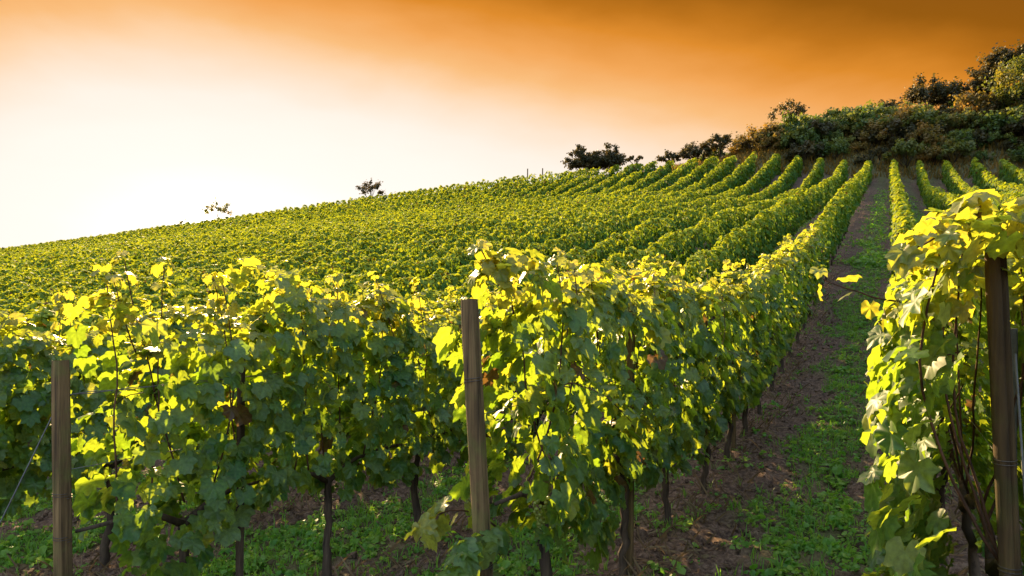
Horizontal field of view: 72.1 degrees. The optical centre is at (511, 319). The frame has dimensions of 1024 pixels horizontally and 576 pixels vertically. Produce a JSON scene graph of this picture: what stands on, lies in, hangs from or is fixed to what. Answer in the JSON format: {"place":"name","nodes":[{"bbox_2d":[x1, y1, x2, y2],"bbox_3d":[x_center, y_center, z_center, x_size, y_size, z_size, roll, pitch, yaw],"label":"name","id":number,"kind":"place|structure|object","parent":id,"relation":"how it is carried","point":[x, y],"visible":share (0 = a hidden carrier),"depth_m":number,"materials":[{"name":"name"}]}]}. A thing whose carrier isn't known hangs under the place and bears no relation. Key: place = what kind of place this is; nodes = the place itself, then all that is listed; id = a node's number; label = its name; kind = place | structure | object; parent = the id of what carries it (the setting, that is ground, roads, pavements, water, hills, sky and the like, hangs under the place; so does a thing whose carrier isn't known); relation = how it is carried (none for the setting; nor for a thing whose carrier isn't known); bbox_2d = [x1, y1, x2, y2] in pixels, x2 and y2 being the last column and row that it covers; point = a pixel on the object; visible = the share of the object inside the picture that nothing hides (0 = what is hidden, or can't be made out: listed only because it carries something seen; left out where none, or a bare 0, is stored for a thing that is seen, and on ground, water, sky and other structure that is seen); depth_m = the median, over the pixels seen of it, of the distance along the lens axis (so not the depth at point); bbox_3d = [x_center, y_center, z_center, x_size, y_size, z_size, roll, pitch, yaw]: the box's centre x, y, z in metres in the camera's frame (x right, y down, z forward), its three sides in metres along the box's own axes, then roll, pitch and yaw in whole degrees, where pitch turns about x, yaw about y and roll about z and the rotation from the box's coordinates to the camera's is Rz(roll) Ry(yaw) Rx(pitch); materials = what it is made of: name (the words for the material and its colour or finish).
{"place":"outdoors","nodes":[
{"label":"outdoors","id":0,"kind":"place"},
{"bbox_2d":[0,129,1023,575],"bbox_3d":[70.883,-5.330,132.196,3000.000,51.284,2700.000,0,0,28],"label":"ground","id":1,"kind":"structure","parent":0,"point":[732,557],"depth_m":7.20,"materials":[{"name":"soil"}]},
{"bbox_2d":[0,311,74,517],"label":"grapevine","id":2,"kind":"object","parent":1,"relation":"on","point":[36,404],"visible":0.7,"depth_m":4.83,"materials":[{"name":"green plant"}]},
{"bbox_2d":[51,360,72,575],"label":"wooden post","id":3,"kind":"object","parent":1,"relation":"on","point":[62,537],"visible":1,"depth_m":3.37,"materials":[{"name":"brown wood"}]},
{"bbox_2d":[0,290,215,566],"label":"grapevine","id":4,"kind":"object","parent":1,"relation":"on","point":[96,425],"visible":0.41,"depth_m":5.14,"materials":[{"name":"green plant"}]},
{"bbox_2d":[4,200,344,258],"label":"vine row","id":5,"kind":"object","parent":1,"relation":"on","point":[237,228],"visible":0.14,"depth_m":78.66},
{"bbox_2d":[11,197,366,257],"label":"vine row","id":6,"kind":"object","parent":1,"relation":"on","point":[350,200],"visible":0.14,"depth_m":79.92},
{"bbox_2d":[62,251,316,575],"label":"grapevine","id":7,"kind":"object","parent":1,"relation":"on","point":[193,416],"visible":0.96,"depth_m":3.84,"materials":[{"name":"green plant"}]},
{"bbox_2d":[0,194,382,260],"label":"vine row","id":8,"kind":"object","parent":1,"relation":"on","point":[362,200],"visible":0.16,"depth_m":76.89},
{"bbox_2d":[8,195,375,260],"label":"vine row","id":9,"kind":"object","parent":1,"relation":"on","point":[285,221],"visible":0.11,"depth_m":75.95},
{"bbox_2d":[7,195,393,260],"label":"vine row","id":10,"kind":"object","parent":1,"relation":"on","point":[384,197],"visible":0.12,"depth_m":74.50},
{"bbox_2d":[0,191,412,266],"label":"vine row","id":11,"kind":"object","parent":1,"relation":"on","point":[5,260],"visible":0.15,"depth_m":66.61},
{"bbox_2d":[0,188,426,267],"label":"vine row","id":12,"kind":"object","parent":1,"relation":"on","point":[389,199],"visible":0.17,"depth_m":73.40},
{"bbox_2d":[135,304,298,503],"bbox_3d":[-2.753,0.912,6.573,1.040,2.259,1.611,0,0,28],"label":"grapevine","id":13,"kind":"object","parent":1,"relation":"on","point":[230,436],"visible":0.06,"depth_m":6.20,"materials":[{"name":"green plant"}]},
{"bbox_2d":[8,187,432,266],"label":"vine row","id":14,"kind":"object","parent":1,"relation":"on","point":[363,210],"visible":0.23,"depth_m":72.49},
{"bbox_2d":[0,185,448,268],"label":"vine row","id":15,"kind":"object","parent":1,"relation":"on","point":[34,261],"visible":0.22,"depth_m":63.33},
{"bbox_2d":[0,183,469,274],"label":"vine row","id":16,"kind":"object","parent":1,"relation":"on","point":[57,255],"visible":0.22,"depth_m":57.00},
{"bbox_2d":[0,181,475,276],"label":"vine row","id":17,"kind":"object","parent":1,"relation":"on","point":[94,254],"visible":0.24,"depth_m":50.59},
{"bbox_2d":[235,358,244,575],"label":"trellis stake","id":18,"kind":"object","parent":1,"relation":"on","point":[239,568],"visible":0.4,"depth_m":4.29,"materials":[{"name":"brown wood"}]},
{"bbox_2d":[0,179,489,276],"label":"vine row","id":19,"kind":"object","parent":1,"relation":"on","point":[37,265],"visible":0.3,"depth_m":49.53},
{"bbox_2d":[6,176,510,275],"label":"vine row","id":20,"kind":"object","parent":1,"relation":"on","point":[101,255],"visible":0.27,"depth_m":53.05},
{"bbox_2d":[0,175,526,279],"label":"vine row","id":21,"kind":"object","parent":1,"relation":"on","point":[71,266],"visible":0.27,"depth_m":49.80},
{"bbox_2d":[0,174,535,282],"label":"vine row","id":22,"kind":"object","parent":1,"relation":"on","point":[304,229],"visible":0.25,"depth_m":43.60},
{"bbox_2d":[0,171,552,288],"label":"vine row","id":23,"kind":"object","parent":1,"relation":"on","point":[508,192],"visible":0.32,"depth_m":42.11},
{"bbox_2d":[0,171,574,300],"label":"vine row","id":24,"kind":"object","parent":1,"relation":"on","point":[545,182],"visible":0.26,"depth_m":41.54,"materials":[{"name":"plant"}]},
{"bbox_2d":[0,168,589,295],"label":"vine row","id":25,"kind":"object","parent":1,"relation":"on","point":[542,191],"visible":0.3,"depth_m":37.11,"materials":[{"name":"plant"}]},
{"bbox_2d":[0,167,600,304],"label":"vine row","id":26,"kind":"object","parent":1,"relation":"on","point":[174,260],"visible":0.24,"depth_m":35.75,"materials":[{"name":"plant"}]},
{"bbox_2d":[0,165,621,308],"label":"vine row","id":27,"kind":"object","parent":1,"relation":"on","point":[236,254],"visible":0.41,"depth_m":31.20,"materials":[{"name":"plant"}]},
{"bbox_2d":[262,293,378,495],"bbox_3d":[-2.128,0.869,7.539,0.863,2.278,1.601,0,0,28],"label":"grapevine","id":28,"kind":"object","parent":1,"relation":"on","point":[369,401],"visible":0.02,"depth_m":7.79,"materials":[{"name":"green plant"}]},
{"bbox_2d":[216,257,425,575],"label":"grapevine","id":29,"kind":"object","parent":1,"relation":"on","point":[336,340],"visible":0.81,"depth_m":4.88,"materials":[{"name":"green plant"}]},
{"bbox_2d":[0,163,643,306],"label":"vine row","id":30,"kind":"object","parent":1,"relation":"on","point":[594,189],"visible":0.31,"depth_m":32.65,"materials":[{"name":"plant"}]},
{"bbox_2d":[0,161,657,312],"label":"vine row","id":31,"kind":"object","parent":1,"relation":"on","point":[380,233],"visible":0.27,"depth_m":32.27,"materials":[{"name":"plant"}]},
{"bbox_2d":[0,160,675,314],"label":"vine row","id":32,"kind":"object","parent":1,"relation":"on","point":[662,171],"visible":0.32,"depth_m":28.43,"materials":[{"name":"plant"}]},
{"bbox_2d":[0,158,698,324],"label":"vine row","id":33,"kind":"object","parent":1,"relation":"on","point":[480,223],"visible":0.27,"depth_m":28.90,"materials":[{"name":"plant"}]},
{"bbox_2d":[49,156,718,322],"bbox_3d":[4.100,-7.248,39.497,0.822,17.817,68.978,0,0,28],"label":"vine row","id":34,"kind":"object","parent":1,"relation":"on","point":[695,175],"visible":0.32,"depth_m":24.49,"materials":[{"name":"plant"}]},
{"bbox_2d":[18,151,756,364],"bbox_3d":[6.966,-7.091,36.686,0.829,17.482,67.345,0,0,28],"label":"vine row","id":35,"kind":"object","parent":1,"relation":"on","point":[463,258],"visible":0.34,"depth_m":24.66,"materials":[{"name":"plant"}]},
{"bbox_2d":[5,153,780,431],"bbox_3d":[9.073,-6.988,36.542,0.873,17.267,69.123,0,0,28],"label":"vine row","id":36,"kind":"object","parent":1,"relation":"on","point":[767,172],"visible":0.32,"depth_m":24.96,"materials":[{"name":"plant"}]},
{"bbox_2d":[50,155,736,323],"bbox_3d":[5.291,-7.028,37.632,0.870,17.326,67.460,0,0,28],"label":"vine row","id":37,"kind":"object","parent":1,"relation":"on","point":[715,174],"visible":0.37,"depth_m":25.79,"materials":[{"name":"plant"}]},
{"bbox_2d":[0,155,802,468],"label":"vine row","id":38,"kind":"object","parent":1,"relation":"on","point":[596,253],"visible":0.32,"depth_m":21.70,"materials":[{"name":"plant"}]},
{"bbox_2d":[327,271,488,540],"bbox_3d":[-0.818,0.797,5.989,0.842,2.319,1.679,0,0,28],"label":"grapevine","id":39,"kind":"object","parent":1,"relation":"on","point":[440,442],"visible":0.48,"depth_m":5.76,"materials":[{"name":"green plant"}]},
{"bbox_2d":[404,295,482,436],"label":"grapevine","id":40,"kind":"object","parent":1,"relation":"on","point":[434,305],"visible":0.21,"depth_m":9.62,"materials":[{"name":"green plant"}]},
{"bbox_2d":[461,299,492,575],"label":"wooden post","id":41,"kind":"object","parent":1,"relation":"on","point":[475,415],"visible":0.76,"depth_m":3.07,"materials":[{"name":"brown wood"}]},
{"bbox_2d":[419,294,548,503],"bbox_3d":[-0.153,0.838,6.968,0.996,2.262,1.599,0,0,28],"label":"grapevine","id":42,"kind":"object","parent":1,"relation":"on","point":[508,426],"visible":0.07,"depth_m":6.82,"materials":[{"name":"green plant"}]},
{"bbox_2d":[0,188,984,575],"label":"weeds","id":43,"kind":"object","parent":1,"relation":"on","point":[310,526],"visible":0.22,"depth_m":6.18,"materials":[{"name":"green plant"}]},
{"bbox_2d":[2,291,1023,575],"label":"soil clods","id":44,"kind":"object","parent":1,"relation":"on","point":[618,543],"visible":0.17,"depth_m":6.65,"materials":[{"name":"soil"}]},
{"bbox_2d":[404,239,639,575],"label":"grapevine","id":45,"kind":"object","parent":1,"relation":"on","point":[563,503],"visible":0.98,"depth_m":3.44,"materials":[{"name":"green plant"}]},
{"bbox_2d":[483,281,574,470],"bbox_3d":[0.279,0.721,8.038,0.870,2.404,1.608,0,0,28],"label":"grapevine","id":46,"kind":"object","parent":1,"relation":"on","point":[533,346],"visible":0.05,"depth_m":7.62,"materials":[{"name":"green plant"}]},
{"bbox_2d":[560,144,591,170],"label":"bush","id":47,"kind":"object","parent":1,"relation":"on","point":[579,162],"visible":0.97,"depth_m":78.61,"materials":[{"name":"green plant"}]},
{"bbox_2d":[522,259,690,575],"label":"grapevine","id":48,"kind":"object","parent":1,"relation":"on","point":[654,434],"visible":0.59,"depth_m":4.51,"materials":[{"name":"green plant"}]},
{"bbox_2d":[597,142,626,170],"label":"bush","id":49,"kind":"object","parent":1,"relation":"on","point":[610,158],"visible":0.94,"depth_m":76.77,"materials":[{"name":"green plant"}]},
{"bbox_2d":[626,297,634,574],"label":"trellis stake","id":50,"kind":"object","parent":1,"relation":"on","point":[630,528],"visible":0.41,"depth_m":4.80,"materials":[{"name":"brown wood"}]},
{"bbox_2d":[492,157,824,389],"bbox_3d":[14.051,-6.762,37.707,0.860,15.881,60.521,0,0,28],"label":"vine row","id":51,"kind":"object","parent":1,"relation":"on","point":[740,217],"visible":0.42,"depth_m":22.66,"materials":[{"name":"plant"}]},
{"bbox_2d":[636,253,680,348],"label":"grapevine","id":52,"kind":"object","parent":1,"relation":"on","point":[659,263],"visible":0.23,"depth_m":11.92,"materials":[{"name":"green plant"}]},
{"bbox_2d":[602,261,722,527],"bbox_3d":[1.277,0.647,5.836,0.685,2.266,1.676,0,0,28],"label":"grapevine","id":53,"kind":"object","parent":1,"relation":"on","point":[698,393],"visible":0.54,"depth_m":5.62,"materials":[{"name":"green plant"}]},
{"bbox_2d":[706,133,732,157],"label":"tree","id":54,"kind":"object","parent":1,"relation":"on","point":[722,141],"visible":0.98,"depth_m":73.47,"materials":[{"name":"green plant"}]},
{"bbox_2d":[673,271,767,493],"bbox_3d":[1.858,0.659,6.807,1.162,2.234,1.618,0,0,28],"label":"grapevine","id":55,"kind":"object","parent":1,"relation":"on","point":[718,422],"visible":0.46,"depth_m":6.62,"materials":[{"name":"green plant"}]},
{"bbox_2d":[684,269,769,459],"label":"grapevine","id":56,"kind":"object","parent":1,"relation":"on","point":[746,326],"visible":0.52,"depth_m":7.74,"materials":[{"name":"green plant"}]},
{"bbox_2d":[728,123,767,151],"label":"thicket shrub","id":57,"kind":"object","parent":1,"relation":"on","point":[742,139],"visible":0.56,"depth_m":72.78,"materials":[{"name":"green plant"}]},
{"bbox_2d":[718,259,780,433],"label":"grapevine","id":58,"kind":"object","parent":1,"relation":"on","point":[760,340],"visible":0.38,"depth_m":8.64,"materials":[{"name":"green plant"}]},
{"bbox_2d":[669,159,848,319],"bbox_3d":[16.393,-6.655,38.010,0.902,15.248,57.810,0,0,28],"label":"vine row","id":59,"kind":"object","parent":1,"relation":"on","point":[782,217],"visible":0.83,"depth_m":21.75,"materials":[{"name":"green plant"}]},
{"bbox_2d":[737,255,788,414],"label":"grapevine","id":60,"kind":"object","parent":1,"relation":"on","point":[772,280],"visible":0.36,"depth_m":9.94,"materials":[{"name":"green plant"}]},
{"bbox_2d":[751,252,798,391],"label":"grapevine","id":61,"kind":"object","parent":1,"relation":"on","point":[787,310],"visible":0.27,"depth_m":10.90,"materials":[{"name":"green plant"}]},
{"bbox_2d":[751,118,798,141],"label":"thicket shrub","id":62,"kind":"object","parent":1,"relation":"on","point":[767,128],"visible":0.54,"depth_m":70.56,"materials":[{"name":"green plant"}]},
{"bbox_2d":[544,121,1023,186],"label":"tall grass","id":63,"kind":"structure","parent":1,"relation":"on","point":[771,150],"depth_m":64.62,"materials":[{"name":"green plant"}]},
{"bbox_2d":[766,243,802,372],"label":"grapevine","id":64,"kind":"object","parent":1,"relation":"on","point":[789,296],"visible":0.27,"depth_m":11.62,"materials":[{"name":"green plant"}]},
{"bbox_2d":[767,98,809,120],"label":"tree","id":65,"kind":"object","parent":1,"relation":"on","point":[800,109],"visible":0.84,"depth_m":75.45,"materials":[{"name":"green plant"}]},
{"bbox_2d":[771,239,809,357],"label":"grapevine","id":66,"kind":"object","parent":1,"relation":"on","point":[805,292],"visible":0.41,"depth_m":12.87,"materials":[{"name":"green plant"}]},
{"bbox_2d":[765,110,824,138],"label":"thicket shrub","id":67,"kind":"object","parent":1,"relation":"on","point":[790,120],"visible":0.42,"depth_m":69.66,"materials":[{"name":"green plant"}]},
{"bbox_2d":[777,123,820,149],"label":"thicket shrub","id":68,"kind":"object","parent":1,"relation":"on","point":[811,132],"visible":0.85,"depth_m":67.87,"materials":[{"name":"green plant"}]},
{"bbox_2d":[782,234,815,342],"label":"grapevine","id":69,"kind":"object","parent":1,"relation":"on","point":[805,252],"visible":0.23,"depth_m":13.90,"materials":[{"name":"green plant"}]},
{"bbox_2d":[783,140,824,165],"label":"thicket shrub","id":70,"kind":"object","parent":1,"relation":"on","point":[807,148],"visible":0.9,"depth_m":66.14,"materials":[{"name":"green plant"}]},
{"bbox_2d":[794,228,831,329],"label":"grapevine","id":71,"kind":"object","parent":1,"relation":"on","point":[805,236],"visible":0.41,"depth_m":14.81,"materials":[{"name":"green plant"}]},
{"bbox_2d":[796,223,830,318],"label":"grapevine","id":72,"kind":"object","parent":1,"relation":"on","point":[817,236],"visible":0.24,"depth_m":15.74,"materials":[{"name":"green plant"}]},
{"bbox_2d":[792,118,840,144],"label":"thicket shrub","id":73,"kind":"object","parent":1,"relation":"on","point":[825,127],"visible":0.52,"depth_m":67.64,"materials":[{"name":"green plant"}]},
{"bbox_2d":[818,137,850,159],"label":"thicket shrub","id":74,"kind":"object","parent":1,"relation":"on","point":[839,146],"visible":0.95,"depth_m":65.56,"materials":[{"name":"green plant"}]},
{"bbox_2d":[810,160,872,304],"bbox_3d":[19.344,-7.166,39.483,0.804,13.769,52.414,0,0,28],"label":"vine row","id":75,"kind":"object","parent":1,"relation":"on","point":[832,223],"visible":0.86,"depth_m":24.03,"materials":[{"name":"green plant"}]},
{"bbox_2d":[837,106,885,130],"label":"thicket shrub","id":76,"kind":"object","parent":1,"relation":"on","point":[867,113],"visible":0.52,"depth_m":67.41,"materials":[{"name":"green plant"}]},
{"bbox_2d":[853,118,899,146],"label":"thicket shrub","id":77,"kind":"object","parent":1,"relation":"on","point":[872,126],"visible":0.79,"depth_m":65.56,"materials":[{"name":"green plant"}]},
{"bbox_2d":[863,118,918,143],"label":"thicket shrub","id":78,"kind":"object","parent":1,"relation":"on","point":[892,125],"visible":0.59,"depth_m":64.52,"materials":[{"name":"green plant"}]},
{"bbox_2d":[888,159,918,282],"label":"vine row","id":79,"kind":"object","parent":1,"relation":"on","point":[902,219],"visible":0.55,"depth_m":20.58,"materials":[{"name":"green plant"}]},
{"bbox_2d":[882,138,930,167],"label":"thicket shrub","id":80,"kind":"object","parent":1,"relation":"on","point":[910,147],"visible":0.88,"depth_m":62.02,"materials":[{"name":"green plant"}]},
{"bbox_2d":[809,189,1023,575],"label":"grapevine","id":81,"kind":"object","parent":1,"relation":"on","point":[905,396],"visible":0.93,"depth_m":2.19,"materials":[{"name":"green plant"}]},
{"bbox_2d":[895,108,940,132],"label":"thicket shrub","id":82,"kind":"object","parent":1,"relation":"on","point":[931,116],"visible":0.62,"depth_m":64.05,"materials":[{"name":"green plant"}]},
{"bbox_2d":[900,119,948,145],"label":"thicket shrub","id":83,"kind":"object","parent":1,"relation":"on","point":[930,135],"visible":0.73,"depth_m":62.65,"materials":[{"name":"green plant"}]},
{"bbox_2d":[899,72,953,107],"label":"dark tree","id":84,"kind":"object","parent":1,"relation":"on","point":[919,92],"visible":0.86,"depth_m":71.58,"materials":[{"name":"green plant"}]},
{"bbox_2d":[911,143,954,164],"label":"thicket shrub","id":85,"kind":"object","parent":1,"relation":"on","point":[928,152],"visible":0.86,"depth_m":61.55,"materials":[{"name":"green plant"}]},
{"bbox_2d":[864,232,1023,575],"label":"grapevine","id":86,"kind":"object","parent":1,"relation":"on","point":[976,546],"visible":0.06,"depth_m":3.43,"materials":[{"name":"green plant"}]},
{"bbox_2d":[910,278,983,485],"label":"grapevine","id":87,"kind":"object","parent":1,"relation":"on","point":[965,387],"visible":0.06,"depth_m":5.07,"materials":[{"name":"green plant"}]},
{"bbox_2d":[927,76,966,107],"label":"dark tree","id":88,"kind":"object","parent":1,"relation":"on","point":[954,90],"visible":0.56,"depth_m":70.73,"materials":[{"name":"green plant"}]},
{"bbox_2d":[885,271,1012,572],"bbox_3d":[2.780,0.630,4.502,0.762,2.257,1.600,0,0,28],"label":"grapevine","id":89,"kind":"object","parent":1,"relation":"on","point":[981,466],"visible":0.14,"depth_m":4.26,"materials":[{"name":"green plant"}]},
{"bbox_2d":[933,139,976,164],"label":"thicket shrub","id":90,"kind":"object","parent":1,"relation":"on","point":[963,147],"visible":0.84,"depth_m":60.42,"materials":[{"name":"green plant"}]},
{"bbox_2d":[935,129,978,147],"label":"thicket shrub","id":91,"kind":"object","parent":1,"relation":"on","point":[961,134],"visible":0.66,"depth_m":61.35,"materials":[{"name":"green plant"}]},
{"bbox_2d":[915,160,1000,215],"bbox_3d":[19.857,-6.263,32.287,0.785,14.994,64.583,0,0,28],"label":"vine row","id":92,"kind":"object","parent":1,"relation":"on","point":[933,197],"visible":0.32,"depth_m":39.73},
{"bbox_2d":[938,107,977,130],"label":"thicket shrub","id":93,"kind":"object","parent":1,"relation":"on","point":[967,113],"visible":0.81,"depth_m":63.82,"materials":[{"name":"green plant"}]},
{"bbox_2d":[942,86,1006,117],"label":"thicket shrub","id":94,"kind":"object","parent":1,"relation":"on","point":[967,99],"visible":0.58,"depth_m":65.08,"materials":[{"name":"green plant"}]},
{"bbox_2d":[941,160,1022,214],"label":"vine row","id":95,"kind":"object","parent":1,"relation":"on","point":[953,182],"visible":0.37,"depth_m":46.65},
{"bbox_2d":[963,64,1012,95],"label":"dark tree","id":96,"kind":"object","parent":1,"relation":"on","point":[975,75],"visible":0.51,"depth_m":68.05,"materials":[{"name":"green plant"}]},
{"bbox_2d":[967,157,1023,198],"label":"vine row","id":97,"kind":"object","parent":1,"relation":"on","point":[982,179],"visible":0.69,"depth_m":48.71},
{"bbox_2d":[977,131,1020,148],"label":"thicket shrub","id":98,"kind":"object","parent":1,"relation":"on","point":[995,136],"visible":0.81,"depth_m":60.39,"materials":[{"name":"green plant"}]},
{"bbox_2d":[975,41,1023,82],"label":"tall tree","id":99,"kind":"object","parent":1,"relation":"on","point":[995,57],"visible":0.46,"depth_m":66.19,"materials":[{"name":"green plant"}]},
{"bbox_2d":[977,48,1023,108],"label":"tall tree","id":100,"kind":"object","parent":1,"relation":"on","point":[1008,92],"visible":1,"depth_m":61.90,"materials":[{"name":"green plant"}]},
{"bbox_2d":[978,105,1023,133],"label":"thicket shrub","id":101,"kind":"object","parent":1,"relation":"on","point":[998,122],"visible":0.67,"depth_m":60.71,"materials":[{"name":"green plant"}]},
{"bbox_2d":[984,247,1023,575],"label":"wooden post","id":102,"kind":"object","parent":1,"relation":"on","point":[1005,460],"visible":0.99,"depth_m":2.14,"materials":[{"name":"brown wood"}]},
{"bbox_2d":[996,110,1023,137],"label":"thicket shrub","id":103,"kind":"object","parent":1,"relation":"on","point":[1016,128],"visible":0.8,"depth_m":60.00,"materials":[{"name":"green plant"}]},
{"bbox_2d":[998,158,1023,191],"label":"vine row","id":104,"kind":"object","parent":1,"relation":"on","point":[1009,174],"visible":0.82,"depth_m":52.17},
{"bbox_2d":[1011,328,1017,455],"bbox_3d":[1.895,0.881,2.677,0.046,1.703,0.046,0,0,28],"label":"trellis stake","id":105,"kind":"object","parent":1,"relation":"on","point":[1014,338],"visible":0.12,"depth_m":2.66,"materials":[{"name":"metal"}]},
{"bbox_2d":[0,0,1023,247],"label":"sky","id":106,"kind":"structure","parent":0,"point":[116,116],"materials":[{"name":"orange"}]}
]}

